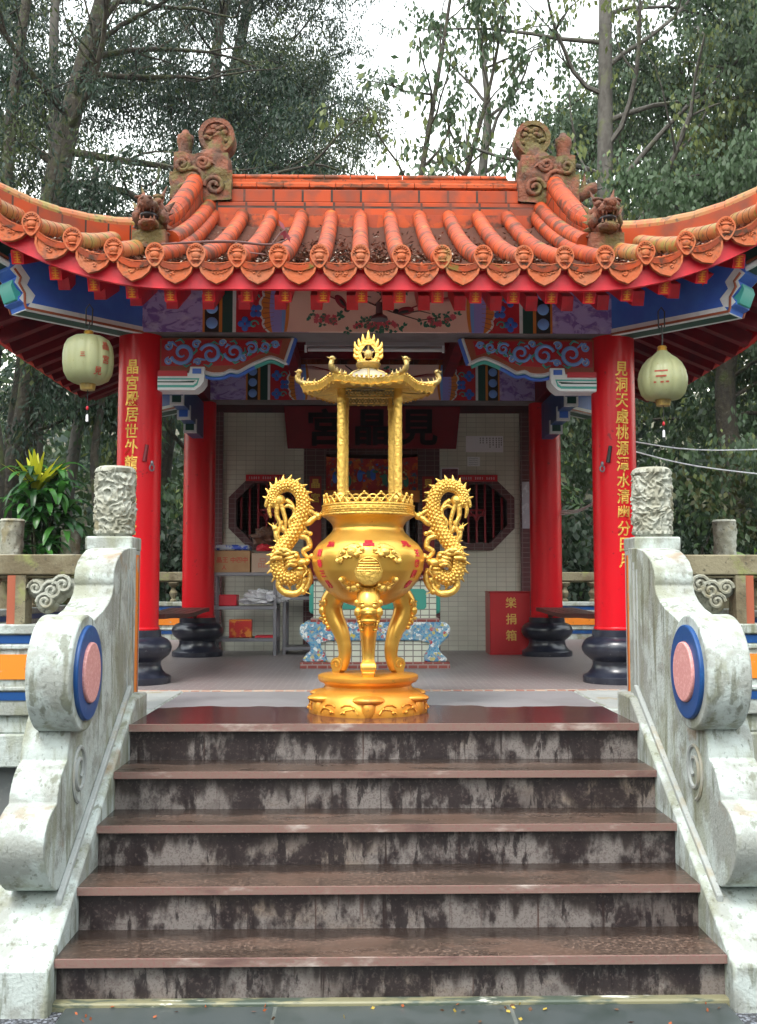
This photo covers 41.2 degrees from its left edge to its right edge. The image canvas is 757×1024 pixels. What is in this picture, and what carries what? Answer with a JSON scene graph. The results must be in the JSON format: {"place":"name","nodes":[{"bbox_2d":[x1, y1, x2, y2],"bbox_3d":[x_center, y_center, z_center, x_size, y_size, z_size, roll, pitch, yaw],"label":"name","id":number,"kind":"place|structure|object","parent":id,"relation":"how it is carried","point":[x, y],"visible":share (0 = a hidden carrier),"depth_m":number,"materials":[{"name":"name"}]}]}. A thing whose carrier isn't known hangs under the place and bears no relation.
{"place":"outdoors","nodes":[
{"label":"outdoors","id":0,"kind":"place"},
{"bbox_2d":[219,594,238,605],"bbox_3d":[-1.526,0.901,10.280,0.180,0.115,0.210,0,-4,-1],"label":"red tin","id":1,"kind":"object","parent":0,"point":[228,599],"visible":0.98,"depth_m":10.18,"materials":[{"name":"red metal"}]},
{"bbox_2d":[255,635,272,637],"bbox_3d":[-1.157,1.270,10.296,0.190,0.020,0.240,0,-4,-1],"label":"red folder","id":2,"kind":"object","parent":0,"point":[263,636],"visible":0.76,"depth_m":10.18,"materials":[{"name":"plastic"}]},
{"bbox_2d":[0,0,751,390],"label":"sky","id":3,"kind":"structure","parent":0,"point":[586,23],"materials":[{"name":"white"}]},
{"bbox_2d":[0,1012,756,1023],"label":"gravel ground","id":4,"kind":"structure","parent":0,"point":[745,1018],"depth_m":3.77,"materials":[{"name":"grey gravel"}]},
{"bbox_2d":[0,465,146,1018],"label":"stair balustrade","id":5,"kind":"object","parent":4,"relation":"on","point":[86,702],"visible":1,"depth_m":4.25,"materials":[{"name":"white stone"}]},
{"bbox_2d":[52,691,729,1011],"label":"stone staircase","id":6,"kind":"structure","parent":4,"relation":"on","point":[274,849],"depth_m":4.49,"materials":[{"name":"red stone"}]},
{"bbox_2d":[262,330,473,718],"bbox_3d":[-0.059,0.043,5.762,0.876,2.203,0.838,4,-6,-45],"label":"incense burner","id":7,"kind":"object","parent":6,"relation":"on","point":[367,558],"visible":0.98,"depth_m":5.65,"materials":[{"name":"gold metal"}]},
{"bbox_2d":[617,466,756,1012],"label":"stair balustrade","id":8,"kind":"object","parent":4,"relation":"on","point":[684,700],"visible":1,"depth_m":4.38,"materials":[{"name":"white stone"}]},
{"bbox_2d":[0,387,756,563],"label":"ground","id":9,"kind":"structure","parent":0,"point":[588,496],"depth_m":36.93,"materials":[{"name":"green plant"}]},
{"bbox_2d":[0,54,50,518],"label":"tree","id":10,"kind":"object","parent":9,"relation":"on","point":[3,180],"visible":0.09,"depth_m":13.73,"materials":[{"name":"green plant"}]},
{"bbox_2d":[0,447,93,604],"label":"cordyline","id":11,"kind":"object","parent":9,"relation":"on","point":[53,495],"visible":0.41,"depth_m":11.23,"materials":[{"name":"green plant"}]},
{"bbox_2d":[0,0,128,369],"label":"tree","id":12,"kind":"object","parent":9,"relation":"on","point":[24,13],"visible":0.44,"depth_m":16.84,"materials":[{"name":"green plant"}]},
{"bbox_2d":[39,500,93,550],"bbox_3d":[-6.342,0.912,20.117,3.156,3.160,4.026,0,-4,2],"label":"bush","id":13,"kind":"object","parent":9,"relation":"on","point":[83,538],"depth_m":19.43,"materials":[{"name":"green plant"}]},
{"bbox_2d":[0,0,166,438],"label":"tree","id":14,"kind":"object","parent":9,"relation":"on","point":[84,121],"visible":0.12,"depth_m":20.76,"materials":[{"name":"green plant"}]},
{"bbox_2d":[0,125,167,540],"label":"tree","id":15,"kind":"object","parent":9,"relation":"on","point":[73,458],"visible":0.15,"depth_m":16.43,"materials":[{"name":"green plant"}]},
{"bbox_2d":[0,109,178,517],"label":"tree","id":16,"kind":"object","parent":9,"relation":"on","point":[20,432],"visible":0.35,"depth_m":15.40,"materials":[{"name":"green plant"}]},
{"bbox_2d":[0,0,178,550],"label":"tree","id":17,"kind":"object","parent":9,"relation":"on","point":[56,4],"visible":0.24,"depth_m":19.53,"materials":[{"name":"green plant"}]},
{"bbox_2d":[13,358,183,535],"bbox_3d":[-4.100,-0.681,15.628,1.760,5.964,3.165,-2,-5,23],"label":"tree","id":18,"kind":"object","parent":9,"relation":"on","point":[168,498],"visible":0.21,"depth_m":15.54,"materials":[{"name":"green plant"}]},
{"bbox_2d":[159,485,182,601],"bbox_3d":[-3.354,0.843,15.427,3.355,3.178,2.630,0,-4,-1],"label":"bush","id":19,"kind":"object","parent":9,"relation":"on","point":[171,562],"visible":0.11,"depth_m":15.21,"materials":[{"name":"green plant"}]},
{"bbox_2d":[0,0,406,549],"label":"tree","id":20,"kind":"object","parent":9,"relation":"on","point":[95,38],"visible":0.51,"depth_m":17.46,"materials":[{"name":"green plant"}]},
{"bbox_2d":[2,0,406,549],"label":"tree","id":21,"kind":"object","parent":9,"relation":"on","point":[167,456],"visible":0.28,"depth_m":24.44,"materials":[{"name":"green plant"}]},
{"bbox_2d":[42,0,410,459],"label":"tree","id":22,"kind":"object","parent":9,"relation":"on","point":[293,126],"visible":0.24,"depth_m":21.83,"materials":[{"name":"green plant"}]},
{"bbox_2d":[200,15,387,177],"bbox_3d":[-2.246,-4.957,23.877,7.616,12.994,9.983,-2,-4,21],"label":"tree","id":23,"kind":"object","parent":9,"relation":"on","point":[306,80],"visible":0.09,"depth_m":23.07,"materials":[{"name":"green plant"}]},
{"bbox_2d":[0,639,756,815],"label":"platform","id":24,"kind":"structure","parent":9,"relation":"on","point":[269,671],"depth_m":7.60,"materials":[{"name":"white stone"}]},
{"bbox_2d":[0,518,80,622],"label":"stone railing","id":25,"kind":"object","parent":24,"relation":"on","point":[11,535],"visible":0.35,"depth_m":9.28,"materials":[{"name":"grey stone"}]},
{"bbox_2d":[0,554,81,715],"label":"stone railing","id":26,"kind":"object","parent":24,"relation":"on","point":[25,575],"visible":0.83,"depth_m":5.58,"materials":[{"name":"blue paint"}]},
{"bbox_2d":[159,608,209,618],"bbox_3d":[-1.802,1.095,8.704,0.360,0.490,2.386,0,-4,-1],"label":"slatted bench","id":27,"kind":"object","parent":24,"relation":"on","point":[167,613],"visible":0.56,"depth_m":8.89,"materials":[{"name":"brown wood"}]},
{"bbox_2d":[214,572,279,654],"bbox_3d":[-1.365,1.042,10.348,0.675,0.836,0.440,0,-4,-1],"label":"steel shelf","id":28,"kind":"object","parent":24,"relation":"on","point":[275,608],"visible":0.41,"depth_m":10.14,"materials":[{"name":"grey metal"}]},
{"bbox_2d":[214,551,253,571],"bbox_3d":[-1.481,0.511,10.339,0.362,0.222,0.352,0,-4,-1],"label":"cardboard box","id":29,"kind":"object","parent":28,"relation":"on","point":[232,561],"visible":0.97,"depth_m":10.16,"materials":[{"name":"brown cardboard"}]},
{"bbox_2d":[215,545,251,550],"bbox_3d":[-1.484,0.370,10.335,0.345,0.058,0.280,0,-4,-1],"label":"printed packet","id":30,"kind":"object","parent":29,"relation":"on","point":[233,547],"visible":0.98,"depth_m":10.20},
{"bbox_2d":[229,619,252,637],"bbox_3d":[-1.400,1.183,10.235,0.230,0.185,0.084,0,-4,-1],"label":"gift box","id":31,"kind":"object","parent":28,"relation":"on","point":[240,628],"visible":1,"depth_m":10.20,"materials":[{"name":"red cardboard"}]},
{"bbox_2d":[251,553,269,571],"bbox_3d":[-1.153,0.522,10.319,0.267,0.197,0.302,0,-4,-1],"label":"cardboard box","id":32,"kind":"object","parent":28,"relation":"on","point":[259,561],"visible":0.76,"depth_m":10.17,"materials":[{"name":"white cardboard"}]},
{"bbox_2d":[256,544,272,550],"bbox_3d":[-1.157,0.358,10.203,0.173,0.080,0.110,0,-4,-1],"label":"red bundle","id":33,"kind":"object","parent":32,"relation":"on","point":[262,547],"visible":0.98,"depth_m":10.16,"materials":[{"name":"paper"}]},
{"bbox_2d":[249,526,282,544],"bbox_3d":[-1.096,0.239,10.374,0.469,0.197,0.313,0,-4,-1],"label":"paper bag","id":34,"kind":"object","parent":32,"relation":"on","point":[263,535],"visible":0.56,"depth_m":10.26,"materials":[{"name":"brown paper"}]},
{"bbox_2d":[238,588,289,603],"bbox_3d":[-1.156,0.857,10.254,0.542,0.160,0.281,0,-4,-1],"label":"plastic bag","id":35,"kind":"object","parent":28,"relation":"on","point":[260,596],"visible":0.95,"depth_m":10.19,"materials":[{"name":"white plastic"}]},
{"bbox_2d":[282,596,310,653],"bbox_3d":[-0.764,1.163,10.466,0.440,0.611,0.410,0,-4,-1],"label":"steel shelf","id":36,"kind":"object","parent":24,"relation":"on","point":[286,647],"visible":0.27,"depth_m":10.28,"materials":[{"name":"grey metal"}]},
{"bbox_2d":[300,575,449,668],"bbox_3d":[-0.035,0.956,8.855,1.284,0.790,0.640,0,-4,-1],"label":"altar table","id":37,"kind":"object","parent":24,"relation":"on","point":[425,636],"visible":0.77,"depth_m":8.58,"materials":[{"name":"white tile"}]},
{"bbox_2d":[159,572,594,639],"bbox_3d":[-0.114,1.011,13.209,6.600,1.330,0.230,0,-4,-1],"label":"stone railing","id":38,"kind":"object","parent":24,"relation":"on","point":[582,628],"visible":0.07,"depth_m":13.14,"materials":[{"name":"grey stone"}]},
{"bbox_2d":[0,117,756,685],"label":"pavilion","id":39,"kind":"structure","parent":24,"relation":"on","point":[532,359],"depth_m":7.39,"materials":[{"name":"red paint"}]},
{"bbox_2d":[62,304,113,421],"bbox_3d":[-1.925,-0.992,6.673,0.331,0.792,0.336,0,-4,-1],"label":"paper lantern","id":40,"kind":"object","parent":39,"relation":"hanging from","point":[88,359],"visible":1,"depth_m":6.56,"materials":[{"name":"beige paper"}]},
{"bbox_2d":[161,220,291,254],"bbox_3d":[-0.955,-1.815,6.562,0.872,0.333,0.283,1,-4,-20],"label":"fallen twig","id":41,"kind":"object","parent":39,"relation":"on","point":[284,233],"visible":0.94,"depth_m":6.58,"materials":[{"name":"brown wood"}]},
{"bbox_2d":[228,481,294,549],"bbox_3d":[-1.223,0.013,11.002,0.810,0.810,0.150,0,-4,-1],"label":"octagonal window","id":42,"kind":"structure","parent":39,"relation":"in","point":[238,495],"depth_m":10.95,"materials":[{"name":"brown wood"}]},
{"bbox_2d":[246,475,285,480],"bbox_3d":[-1.226,-0.372,10.944,0.430,0.070,0.013,0,-4,-1],"label":"red banner","id":43,"kind":"object","parent":39,"relation":"attached to","point":[261,477],"visible":0.95,"depth_m":10.94,"materials":[{"name":"fabric"}]},
{"bbox_2d":[309,476,321,583],"bbox_3d":[-0.687,0.234,10.936,0.130,1.250,0.027,0,-4,-1],"label":"couplet board","id":44,"kind":"object","parent":39,"relation":"attached to","point":[315,496],"visible":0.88,"depth_m":10.95,"materials":[{"name":"red wood"}]},
{"bbox_2d":[284,406,459,448],"bbox_3d":[-0.069,-0.912,10.892,1.899,0.440,0.167,0,-4,-1],"label":"name plaque","id":45,"kind":"object","parent":39,"relation":"attached to","point":[311,427],"visible":0.96,"depth_m":10.87,"materials":[{"name":"red wood"}]},
{"bbox_2d":[324,456,419,501],"bbox_3d":[-0.072,-0.357,10.982,1.040,0.505,0.077,0,-4,-1],"label":"embroidered cloth","id":46,"kind":"object","parent":39,"relation":"attached to","point":[369,476],"visible":0.68,"depth_m":10.98,"materials":[{"name":"red fabric"}]},
{"bbox_2d":[304,342,444,352],"bbox_3d":[-0.036,-1.498,9.114,1.260,0.120,0.100,0,-4,-1],"label":"fluorescent lamp","id":47,"kind":"object","parent":39,"relation":"attached to","point":[387,346],"visible":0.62,"depth_m":9.07,"materials":[{"name":"white"}]},
{"bbox_2d":[370,302,387,321],"bbox_3d":[0.005,-1.370,6.869,0.120,0.120,0.118,0,-4,-1],"label":"eave spotlight","id":48,"kind":"object","parent":39,"relation":"attached to","point":[379,316],"visible":0.99,"depth_m":6.85,"materials":[{"name":"metal"}]},
{"bbox_2d":[7,217,751,263],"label":"leaf litter","id":49,"kind":"object","parent":39,"relation":"on","point":[303,256],"visible":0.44,"depth_m":6.77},
{"bbox_2d":[422,476,433,573],"bbox_3d":[0.543,0.236,10.958,0.130,1.250,0.027,0,-4,-1],"label":"couplet board","id":50,"kind":"object","parent":39,"relation":"attached to","point":[427,481],"visible":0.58,"depth_m":10.97,"materials":[{"name":"red wood"}]},
{"bbox_2d":[441,468,458,479],"bbox_3d":[0.780,-0.414,11.016,0.195,0.145,0.010,0,-4,-1],"label":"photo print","id":51,"kind":"object","parent":39,"relation":"attached to","point":[448,473],"visible":0.89,"depth_m":11.01,"materials":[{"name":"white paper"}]},
{"bbox_2d":[467,457,479,465],"bbox_3d":[1.043,-0.553,11.031,0.140,0.105,0.010,0,-4,-1],"label":"paper notice","id":52,"kind":"object","parent":39,"relation":"attached to","point":[473,461],"visible":1,"depth_m":11.03,"materials":[{"name":"white paper"}]},
{"bbox_2d":[440,480,514,549],"bbox_3d":[1.077,0.016,11.044,0.810,0.810,0.150,0,-4,-1],"label":"octagonal window","id":53,"kind":"structure","parent":39,"relation":"in","point":[496,486],"depth_m":10.99,"materials":[{"name":"brown wood"}]},
{"bbox_2d":[458,475,497,480],"bbox_3d":[1.083,-0.369,10.986,0.430,0.070,0.013,0,-4,-1],"label":"red banner","id":54,"kind":"object","parent":39,"relation":"attached to","point":[478,477],"visible":1,"depth_m":10.98,"materials":[{"name":"fabric"}]},
{"bbox_2d":[466,436,502,451],"bbox_3d":[1.163,-0.745,11.048,0.410,0.180,0.010,0,-4,-1],"label":"paper notice","id":55,"kind":"object","parent":39,"relation":"attached to","point":[484,443],"visible":1,"depth_m":11.05,"materials":[{"name":"white paper"}]},
{"bbox_2d":[522,482,529,528],"bbox_3d":[1.614,-0.075,10.962,0.100,0.510,0.007,0,-4,-1],"label":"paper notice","id":56,"kind":"object","parent":39,"relation":"attached to","point":[525,508],"visible":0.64,"depth_m":10.96,"materials":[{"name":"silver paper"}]},
{"bbox_2d":[560,502,592,514],"bbox_3d":[1.855,-0.182,8.867,0.206,0.250,2.607,0,-4,2],"label":"cable bundle","id":57,"kind":"object","parent":39,"relation":"attached to","point":[582,509],"visible":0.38,"depth_m":9.81,"materials":[{"name":"white plastic"}]},
{"bbox_2d":[638,307,687,436],"bbox_3d":[1.902,-0.941,6.741,0.329,0.885,0.332,0,-4,-1],"label":"paper lantern","id":58,"kind":"object","parent":39,"relation":"hanging from","point":[663,379],"visible":1,"depth_m":6.63,"materials":[{"name":"beige paper"}]},
{"bbox_2d":[636,441,756,450],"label":"cable","id":59,"kind":"object","parent":39,"relation":"attached to","point":[696,449],"visible":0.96,"depth_m":7.64,"materials":[{"name":"white plastic"}]},
{"bbox_2d":[636,451,756,473],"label":"cable","id":60,"kind":"object","parent":39,"relation":"attached to","point":[695,465],"visible":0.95,"depth_m":7.61,"materials":[{"name":"white plastic"}]},
{"bbox_2d":[485,591,529,654],"bbox_3d":[1.332,1.141,10.401,0.420,0.645,0.390,0,-4,-1],"label":"donation box","id":61,"kind":"object","parent":24,"relation":"on","point":[507,614],"visible":0.99,"depth_m":10.21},
{"bbox_2d":[536,607,594,618],"bbox_3d":[1.737,1.100,8.769,0.360,0.490,2.386,0,-4,-1],"label":"slatted bench","id":62,"kind":"object","parent":24,"relation":"on","point":[565,612],"visible":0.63,"depth_m":9.04,"materials":[{"name":"brown wood"}]},
{"bbox_2d":[670,519,756,622],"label":"stone railing","id":63,"kind":"object","parent":24,"relation":"on","point":[724,535],"visible":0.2,"depth_m":9.38,"materials":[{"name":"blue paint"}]},
{"bbox_2d":[685,555,756,713],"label":"stone railing","id":64,"kind":"object","parent":24,"relation":"on","point":[733,582],"visible":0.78,"depth_m":5.66,"materials":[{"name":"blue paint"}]},
{"bbox_3d":[-0.076,1.027,11.135,0.980,0.980,0.360,0,-4,-1],"label":"offering table","id":65,"kind":"object","parent":24,"relation":"on","visible":0},
{"bbox_2d":[406,520,409,536],"bbox_3d":[0.324,0.225,11.171,0.060,0.625,0.058,0,-4,-1],"label":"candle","id":66,"kind":"object","parent":65,"relation":"on","point":[408,527],"visible":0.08,"depth_m":11.16,"materials":[{"name":"white wax"}]},
{"bbox_2d":[0,348,756,559],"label":"wood","id":67,"kind":"object","parent":9,"relation":"on","point":[61,452],"visible":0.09,"depth_m":29.48,"materials":[{"name":"green plant"}]},
{"bbox_2d":[308,0,504,175],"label":"tree","id":68,"kind":"object","parent":9,"relation":"on","point":[443,35],"visible":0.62,"depth_m":15.88,"materials":[{"name":"green plant"}]},
{"bbox_2d":[415,0,539,180],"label":"tree","id":69,"kind":"object","parent":9,"relation":"on","point":[495,36],"visible":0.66,"depth_m":17.02,"materials":[{"name":"green plant"}]},
{"bbox_2d":[404,0,574,175],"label":"tree","id":70,"kind":"object","parent":9,"relation":"on","point":[483,163],"visible":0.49,"depth_m":18.61,"materials":[{"name":"green plant"}]},
{"bbox_2d":[560,433,582,505],"bbox_3d":[2.341,-1.026,22.545,4.089,5.764,3.477,0,-4,-1],"label":"tree","id":71,"kind":"object","parent":9,"relation":"on","point":[565,458],"visible":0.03,"depth_m":21.52,"materials":[{"name":"green plant"}]},
{"bbox_2d":[392,0,756,219],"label":"tree","id":72,"kind":"object","parent":9,"relation":"on","point":[606,137],"visible":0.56,"depth_m":17.23,"materials":[{"name":"green plant"}]},
{"bbox_2d":[561,416,593,601],"bbox_3d":[2.989,0.383,15.139,3.012,4.267,2.479,0,-4,-1],"label":"bush","id":73,"kind":"object","parent":9,"relation":"on","point":[573,526],"visible":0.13,"depth_m":14.78,"materials":[{"name":"green plant"}]},
{"bbox_2d":[569,515,593,598],"bbox_3d":[3.632,1.277,16.398,3.690,3.471,2.893,4,-6,-42],"label":"bush","id":74,"kind":"object","parent":9,"relation":"on","point":[579,563],"visible":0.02,"depth_m":16.33,"materials":[{"name":"green plant"}]},
{"bbox_2d":[560,405,650,565],"bbox_3d":[4.084,-1.163,22.536,3.644,6.034,3.345,1,-4,-10],"label":"tree","id":75,"kind":"object","parent":9,"relation":"on","point":[582,467],"visible":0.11,"depth_m":22.32,"materials":[{"name":"green plant"}]},
{"bbox_2d":[505,0,756,522],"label":"tree","id":76,"kind":"object","parent":9,"relation":"on","point":[648,77],"visible":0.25,"depth_m":19.90,"materials":[{"name":"green plant"}]},
{"bbox_2d":[506,39,756,499],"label":"tree","id":77,"kind":"object","parent":9,"relation":"on","point":[590,135],"visible":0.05,"depth_m":27.86,"materials":[{"name":"green plant"}]},
{"bbox_2d":[576,0,756,219],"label":"tree","id":78,"kind":"object","parent":9,"relation":"on","point":[740,165],"visible":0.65,"depth_m":14.48,"materials":[{"name":"green plant"}]},
{"bbox_2d":[581,415,756,570],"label":"bush","id":79,"kind":"object","parent":9,"relation":"on","point":[697,517],"visible":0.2,"depth_m":15.37,"materials":[{"name":"green plant"}]},
{"bbox_2d":[635,0,756,547],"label":"tree","id":80,"kind":"object","parent":9,"relation":"on","point":[728,377],"visible":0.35,"depth_m":18.47,"materials":[{"name":"green plant"}]},
{"bbox_2d":[669,398,756,554],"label":"bush","id":81,"kind":"object","parent":9,"relation":"on","point":[702,411],"visible":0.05,"depth_m":17.04,"materials":[{"name":"green plant"}]},
{"bbox_2d":[699,451,756,554],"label":"bush","id":82,"kind":"object","parent":9,"relation":"on","point":[753,545],"visible":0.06,"depth_m":16.00,"materials":[{"name":"green plant"}]},
{"bbox_2d":[721,454,756,554],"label":"bush","id":83,"kind":"object","parent":9,"relation":"on","point":[732,457],"visible":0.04,"depth_m":17.14,"materials":[{"name":"green plant"}]},
{"bbox_2d":[55,1003,743,1023],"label":"path","id":84,"kind":"structure","parent":0,"point":[724,1013],"depth_m":3.77,"materials":[{"name":"grey concrete"}]},
{"bbox_2d":[75,1002,719,1023],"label":"fallen leaves","id":85,"kind":"object","parent":84,"relation":"on","point":[505,1007],"visible":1,"depth_m":3.81,"materials":[{"name":"orange plant"}]}
]}

